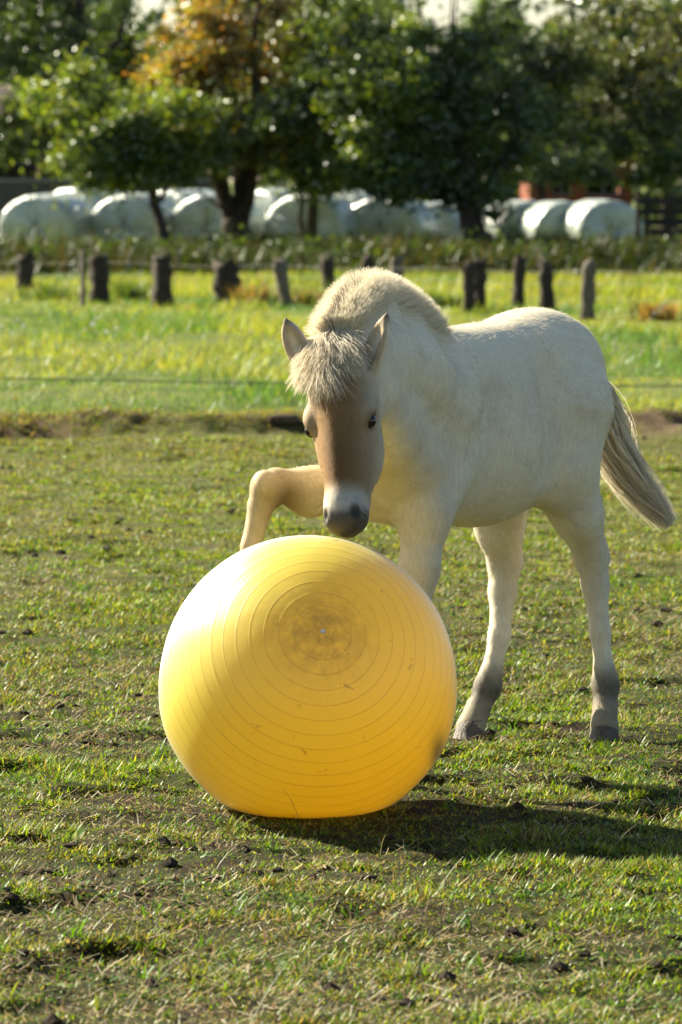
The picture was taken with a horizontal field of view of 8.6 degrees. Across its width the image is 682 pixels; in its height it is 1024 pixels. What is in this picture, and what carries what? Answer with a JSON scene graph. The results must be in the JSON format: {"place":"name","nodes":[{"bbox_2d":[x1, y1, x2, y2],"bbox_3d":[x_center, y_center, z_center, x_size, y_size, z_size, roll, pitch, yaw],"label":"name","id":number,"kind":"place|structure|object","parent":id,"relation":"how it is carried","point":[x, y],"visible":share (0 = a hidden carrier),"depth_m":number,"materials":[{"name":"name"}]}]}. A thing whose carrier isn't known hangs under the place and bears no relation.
{"place":"outdoors","nodes":[
{"label":"outdoors","id":0,"kind":"place"},
{"bbox_2d":[0,182,681,1023],"bbox_3d":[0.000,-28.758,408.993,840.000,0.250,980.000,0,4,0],"label":"ground","id":1,"kind":"structure","parent":0,"point":[658,420],"depth_m":12.16,"materials":[{"name":"green plant"}]},
{"bbox_2d":[14,397,17,439],"bbox_3d":[-1.998,-0.549,27.946,0.031,0.317,0.031,0,4,0],"label":"yellow flower","id":2,"kind":"object","parent":1,"relation":"on","point":[17,417],"visible":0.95,"depth_m":27.94,"materials":[{"name":"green plant"}]},
{"bbox_2d":[0,87,90,178],"bbox_3d":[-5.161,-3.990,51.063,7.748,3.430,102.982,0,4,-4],"label":"dark barn","id":3,"kind":"structure","parent":1,"relation":"on","point":[29,168],"depth_m":97.73,"materials":[{"name":"tile"}]},
{"bbox_2d":[0,193,92,244],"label":"wrapped bale","id":4,"kind":"object","parent":1,"relation":"on","point":[31,212],"visible":0.73,"depth_m":81.30},
{"bbox_2d":[11,278,91,300],"bbox_3d":[-3.507,-2.678,54.505,1.166,0.320,0.909,0,4,0],"label":"weed clump","id":5,"kind":"object","parent":1,"relation":"on","point":[44,291],"visible":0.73,"depth_m":54.39,"materials":[{"name":"green plant"}]},
{"bbox_2d":[0,0,163,178],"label":"broadleaf tree","id":6,"kind":"object","parent":1,"relation":"on","point":[67,37],"visible":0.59,"depth_m":94.75,"materials":[{"name":"green plant"}]},
{"bbox_2d":[53,186,119,210],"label":"wrapped bale","id":7,"kind":"object","parent":1,"relation":"on","point":[92,201],"visible":0.04,"depth_m":83.50},
{"bbox_2d":[89,322,96,348],"bbox_3d":[-2.159,-1.528,39.596,0.069,0.250,0.072,0,4,0],"label":"white flower","id":8,"kind":"object","parent":1,"relation":"on","point":[92,324],"visible":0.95,"depth_m":39.59,"materials":[{"name":"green plant"}]},
{"bbox_2d":[0,179,213,217],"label":"yard wall","id":9,"kind":"structure","parent":1,"relation":"on","point":[11,190],"depth_m":92.66,"materials":[{"name":"concrete"}]},
{"bbox_2d":[107,403,111,442],"bbox_3d":[-1.385,-0.527,27.183,0.031,0.248,0.032,0,4,0],"label":"yellow flower","id":10,"kind":"object","parent":1,"relation":"on","point":[108,404],"visible":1,"depth_m":27.18,"materials":[{"name":"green plant"}]},
{"bbox_2d":[109,274,152,300],"bbox_3d":[-2.584,-2.697,54.529,0.818,0.341,0.895,3,5,36],"label":"weed clump","id":11,"kind":"object","parent":1,"relation":"on","point":[129,291],"visible":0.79,"depth_m":54.43,"materials":[{"name":"green plant"}]},
{"bbox_2d":[0,43,263,243],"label":"young tree","id":12,"kind":"object","parent":1,"relation":"on","point":[120,144],"visible":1,"depth_m":76.44,"materials":[{"name":"green plant"}]},
{"bbox_2d":[90,193,176,243],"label":"wrapped bale","id":13,"kind":"object","parent":1,"relation":"on","point":[137,216],"visible":0.52,"depth_m":81.50},
{"bbox_2d":[49,14,242,176],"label":"broadleaf tree","id":14,"kind":"object","parent":1,"relation":"on","point":[124,48],"visible":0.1,"depth_m":96.24,"materials":[{"name":"green plant"}]},
{"bbox_2d":[0,401,305,439],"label":"bank tufts","id":15,"kind":"object","parent":1,"relation":"on","point":[236,414],"visible":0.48,"depth_m":28.37,"materials":[{"name":"green plant"}]},
{"bbox_2d":[158,189,214,206],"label":"wrapped bale","id":16,"kind":"object","parent":1,"relation":"on","point":[176,199],"visible":0.07,"depth_m":83.46},
{"bbox_2d":[171,193,264,244],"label":"wrapped bale","id":17,"kind":"object","parent":1,"relation":"on","point":[199,213],"visible":0.45,"depth_m":81.44},
{"bbox_2d":[121,0,332,239],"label":"forked tree","id":18,"kind":"object","parent":1,"relation":"on","point":[195,53],"visible":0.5,"depth_m":77.91,"materials":[{"name":"green plant"}]},
{"bbox_2d":[218,277,277,305],"bbox_3d":[-0.978,-2.543,52.398,0.980,0.361,0.930,0,4,0],"label":"weed clump","id":19,"kind":"object","parent":1,"relation":"on","point":[253,294],"visible":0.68,"depth_m":52.30,"materials":[{"name":"plant"}]},
{"bbox_2d":[254,188,294,241],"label":"wrapped bale","id":20,"kind":"object","parent":1,"relation":"on","point":[265,204],"visible":0.09,"depth_m":83.58},
{"bbox_2d":[267,414,299,424],"bbox_3d":[-0.356,-0.576,28.235,0.202,0.070,0.118,0,4,0],"label":"turf lump","id":21,"kind":"object","parent":1,"relation":"on","point":[285,419],"visible":1,"depth_m":28.19,"materials":[{"name":"soil"}]},
{"bbox_2d":[269,283,324,305],"bbox_3d":[-0.394,-2.514,52.314,1.040,0.300,0.901,3,5,38],"label":"weed clump","id":22,"kind":"object","parent":1,"relation":"on","point":[307,296],"visible":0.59,"depth_m":52.25,"materials":[{"name":"plant"}]},
{"bbox_2d":[159,535,456,818],"bbox_3d":[-0.083,0.409,11.422,0.750,0.702,0.751,0,4,0],"label":"exercise ball","id":23,"kind":"object","parent":1,"relation":"on","point":[313,676],"visible":1,"depth_m":11.15,"materials":[{"name":"yellow plastic"}]},
{"bbox_2d":[263,193,357,240],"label":"wrapped bale","id":24,"kind":"object","parent":1,"relation":"on","point":[281,216],"visible":0.45,"depth_m":81.33},
{"bbox_2d":[237,0,412,243],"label":"twin stem tree","id":25,"kind":"object","parent":1,"relation":"on","point":[300,187],"visible":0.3,"depth_m":78.80,"materials":[{"name":"green plant"}]},
{"bbox_2d":[231,0,431,185],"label":"broadleaf tree","id":26,"kind":"object","parent":1,"relation":"on","point":[407,23],"visible":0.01,"depth_m":94.57,"materials":[{"name":"green plant"}]},
{"bbox_2d":[0,265,681,413],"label":"meadow grass","id":27,"kind":"structure","parent":1,"relation":"on","point":[180,292],"depth_m":43.82,"materials":[{"name":"green plant"}]},
{"bbox_2d":[0,453,681,1023],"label":"broad leaf weeds","id":28,"kind":"object","parent":1,"relation":"on","point":[108,895],"visible":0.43,"depth_m":11.68,"materials":[{"name":"green plant"}]},
{"bbox_2d":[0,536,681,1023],"bbox_3d":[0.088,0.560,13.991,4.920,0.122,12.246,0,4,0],"label":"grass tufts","id":29,"kind":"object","parent":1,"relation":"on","point":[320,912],"visible":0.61,"depth_m":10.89,"materials":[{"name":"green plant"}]},
{"bbox_2d":[0,251,681,319],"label":"field fence","id":30,"kind":"object","parent":1,"relation":"on","point":[475,276],"visible":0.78,"depth_m":51.74,"materials":[{"name":"brown wood"}]},
{"bbox_2d":[0,0,681,217],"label":"wood","id":31,"kind":"object","parent":1,"relation":"on","point":[152,14],"visible":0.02,"depth_m":124.91,"materials":[{"name":"green plant"}]},
{"bbox_2d":[0,377,681,385],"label":"electric fence","id":32,"kind":"object","parent":1,"relation":"on","point":[223,382],"visible":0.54,"depth_m":29.37,"materials":[{"name":"metal"}]},
{"bbox_2d":[0,406,681,1023],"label":"dry straw","id":33,"kind":"object","parent":1,"relation":"on","point":[214,984],"visible":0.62,"depth_m":10.22,"materials":[{"name":"beige plant"}]},
{"bbox_2d":[0,220,681,276],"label":"tall weeds","id":34,"kind":"object","parent":1,"relation":"on","point":[559,259],"visible":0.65,"depth_m":68.79,"materials":[{"name":"green plant"}]},
{"bbox_2d":[0,423,681,1023],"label":"soil clods","id":35,"kind":"object","parent":1,"relation":"on","point":[444,975],"visible":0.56,"depth_m":10.71,"materials":[{"name":"brown soil"}]},
{"bbox_2d":[2,584,681,1023],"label":"dry stalks","id":36,"kind":"object","parent":1,"relation":"on","point":[300,828],"visible":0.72,"depth_m":10.66,"materials":[{"name":"plant"}]},
{"bbox_2d":[336,191,369,204],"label":"wrapped bale","id":37,"kind":"object","parent":1,"relation":"on","point":[354,200],"visible":0.05,"depth_m":83.80},
{"bbox_2d":[351,198,440,241],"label":"wrapped bale","id":38,"kind":"object","parent":1,"relation":"on","point":[382,220],"visible":0.42,"depth_m":81.67},
{"bbox_2d":[241,0,629,243],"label":"spreading tree","id":39,"kind":"object","parent":1,"relation":"on","point":[382,98],"visible":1,"depth_m":75.85,"materials":[{"name":"green plant"}]},
{"bbox_2d":[425,201,459,239],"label":"wrapped bale","id":40,"kind":"object","parent":1,"relation":"on","point":[449,218],"visible":0.09,"depth_m":82.75},
{"bbox_2d":[424,287,462,307],"bbox_3d":[1.196,-2.449,51.847,0.778,0.260,0.622,4,6,40],"label":"weed clump","id":41,"kind":"object","parent":1,"relation":"on","point":[440,302],"visible":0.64,"depth_m":51.78,"materials":[{"name":"green plant"}]},
{"bbox_2d":[240,265,680,741],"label":"foal","id":42,"kind":"object","parent":1,"relation":"on","point":[427,428],"visible":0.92,"depth_m":12.28,"materials":[{"name":"white"}]},
{"bbox_2d":[483,200,538,239],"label":"wrapped bale","id":43,"kind":"object","parent":1,"relation":"on","point":[525,205],"visible":0.23,"depth_m":82.61},
{"bbox_2d":[429,0,632,201],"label":"slender tree","id":44,"kind":"object","parent":1,"relation":"on","point":[587,169],"visible":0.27,"depth_m":92.13,"materials":[{"name":"green plant"}]},
{"bbox_2d":[516,200,573,242],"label":"wrapped bale","id":45,"kind":"object","parent":1,"relation":"on","point":[549,214],"visible":0.47,"depth_m":81.95},
{"bbox_2d":[560,199,642,242],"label":"wrapped bale","id":46,"kind":"object","parent":1,"relation":"on","point":[597,215],"visible":0.64,"depth_m":81.30},
{"bbox_2d":[523,0,681,238],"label":"olive tree","id":47,"kind":"object","parent":1,"relation":"on","point":[632,97],"visible":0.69,"depth_m":94.89,"materials":[{"name":"green plant"}]},
{"bbox_2d":[635,190,639,242],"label":"stake","id":48,"kind":"object","parent":1,"relation":"on","point":[637,210],"visible":0.65,"depth_m":80.30,"materials":[{"name":"brown wood"}]},
{"bbox_2d":[621,295,681,321],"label":"weed clump","id":49,"kind":"object","parent":1,"relation":"on","point":[651,313],"visible":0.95,"depth_m":47.11,"materials":[{"name":"yellow plant"}]},
{"bbox_2d":[640,190,681,240],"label":"board fence","id":50,"kind":"object","parent":1,"relation":"on","point":[647,201],"visible":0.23,"depth_m":91.81,"materials":[{"name":"black wood"}]},
{"bbox_2d":[1,0,680,181],"label":"sky","id":51,"kind":"structure","parent":0,"point":[432,9],"materials":[{"name":"white"}]},
{"bbox_2d":[520,96,645,206],"bbox_3d":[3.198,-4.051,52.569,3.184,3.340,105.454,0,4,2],"label":"brick shed","id":52,"kind":"structure","parent":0,"point":[558,193],"depth_m":99.77,"materials":[{"name":"brick"}]},
{"bbox_2d":[551,180,571,195],"bbox_3d":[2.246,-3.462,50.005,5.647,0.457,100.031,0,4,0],"label":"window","id":53,"kind":"structure","parent":52,"relation":"in","point":[561,193],"depth_m":99.81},
{"bbox_2d":[585,176,622,195],"bbox_3d":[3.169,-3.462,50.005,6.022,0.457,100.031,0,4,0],"label":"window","id":54,"kind":"structure","parent":52,"relation":"in","point":[620,193],"depth_m":99.81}
]}

